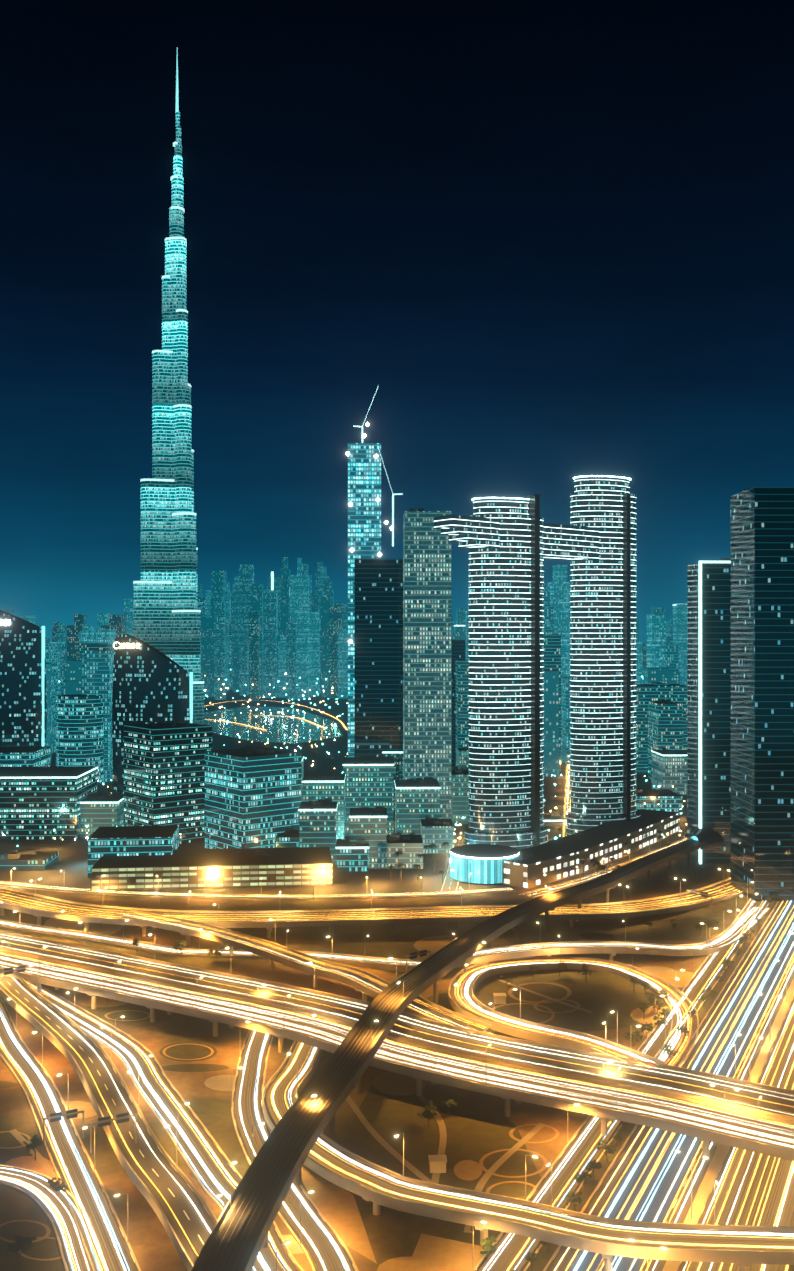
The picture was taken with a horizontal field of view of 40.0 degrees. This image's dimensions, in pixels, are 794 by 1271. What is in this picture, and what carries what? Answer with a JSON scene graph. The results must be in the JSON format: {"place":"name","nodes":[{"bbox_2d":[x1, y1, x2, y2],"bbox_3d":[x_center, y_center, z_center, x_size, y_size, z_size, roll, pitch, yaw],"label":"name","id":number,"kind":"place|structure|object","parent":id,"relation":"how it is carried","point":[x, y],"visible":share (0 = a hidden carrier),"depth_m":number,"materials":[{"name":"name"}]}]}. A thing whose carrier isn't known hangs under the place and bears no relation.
{"place":"outdoors","nodes":[
{"label":"outdoors","id":0,"kind":"place"},
{"bbox_2d":[0,689,749,1270],"bbox_3d":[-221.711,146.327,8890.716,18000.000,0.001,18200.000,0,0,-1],"label":"ground","id":1,"kind":"structure","parent":0,"point":[392,1233],"depth_m":475.86,"materials":[{"name":"brown soil"}]},
{"bbox_2d":[0,610,192,793],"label":"office towers","id":2,"kind":"structure","parent":1,"relation":"on","point":[149,682],"depth_m":949.28,"materials":[{"name":"black glass"}]},
{"bbox_2d":[133,52,203,724],"bbox_3d":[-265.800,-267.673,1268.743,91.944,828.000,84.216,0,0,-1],"label":"skyscraper","id":3,"kind":"structure","parent":1,"relation":"on","point":[166,616],"depth_m":1247.78,"materials":[{"name":"teal glass"}]},
{"bbox_2d":[204,700,347,743],"bbox_3d":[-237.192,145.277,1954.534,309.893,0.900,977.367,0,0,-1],"label":"distant city lights","id":4,"kind":"object","parent":1,"relation":"on","point":[253,722],"visible":0.96,"depth_m":1783.83,"materials":[{"name":"teal"}]},
{"bbox_2d":[3,422,686,846],"bbox_3d":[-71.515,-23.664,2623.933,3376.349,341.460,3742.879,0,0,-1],"label":"crane lights","id":5,"kind":"object","parent":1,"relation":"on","point":[367,424],"visible":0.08,"depth_m":1397.08},
{"bbox_2d":[0,889,711,1172],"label":"gantries and kiosks","id":6,"kind":"object","parent":1,"relation":"on","point":[437,1163],"visible":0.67,"depth_m":312.96,"materials":[{"name":"silver metal"}]},
{"bbox_2d":[0,918,731,1270],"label":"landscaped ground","id":7,"kind":"structure","parent":1,"relation":"on","point":[484,1150],"depth_m":332.78,"materials":[{"name":"brown soil"}]},
{"bbox_2d":[0,387,793,900],"bbox_3d":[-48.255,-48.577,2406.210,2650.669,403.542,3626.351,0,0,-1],"label":"city buildings","id":8,"kind":"structure","parent":1,"relation":"on","point":[714,699],"depth_m":776.64,"materials":[{"name":"blue glass"}]},
{"bbox_2d":[0,766,793,1270],"bbox_3d":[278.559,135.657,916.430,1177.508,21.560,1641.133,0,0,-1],"label":"street lamps","id":9,"kind":"object","parent":1,"relation":"on","point":[372,1022],"visible":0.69,"depth_m":352.75,"materials":[{"name":"silver metal"}]},
{"bbox_2d":[7,827,793,1270],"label":"trees","id":10,"kind":"object","parent":1,"relation":"on","point":[37,1143],"visible":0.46,"depth_m":399.97,"materials":[{"name":"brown plant"}]},
{"bbox_2d":[434,475,639,849],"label":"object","id":11,"kind":"structure","parent":1,"relation":"on","point":[511,543],"depth_m":726.84,"materials":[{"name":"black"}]},
{"bbox_2d":[689,826,724,849],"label":"dome","id":12,"kind":"structure","parent":1,"relation":"on","point":[711,837],"depth_m":694.78,"materials":[{"name":"grey"}]},
{"bbox_2d":[0,765,793,1270],"bbox_3d":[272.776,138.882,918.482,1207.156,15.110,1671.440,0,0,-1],"label":"roads","id":13,"kind":"structure","parent":0,"point":[192,1223],"depth_m":371.12,"materials":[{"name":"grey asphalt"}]},
{"bbox_2d":[0,764,793,1270],"bbox_3d":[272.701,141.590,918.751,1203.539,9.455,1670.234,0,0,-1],"label":"light trails","id":14,"kind":"object","parent":13,"relation":"on","point":[756,1188],"visible":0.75,"depth_m":316.02,"materials":[{"name":"yellow"}]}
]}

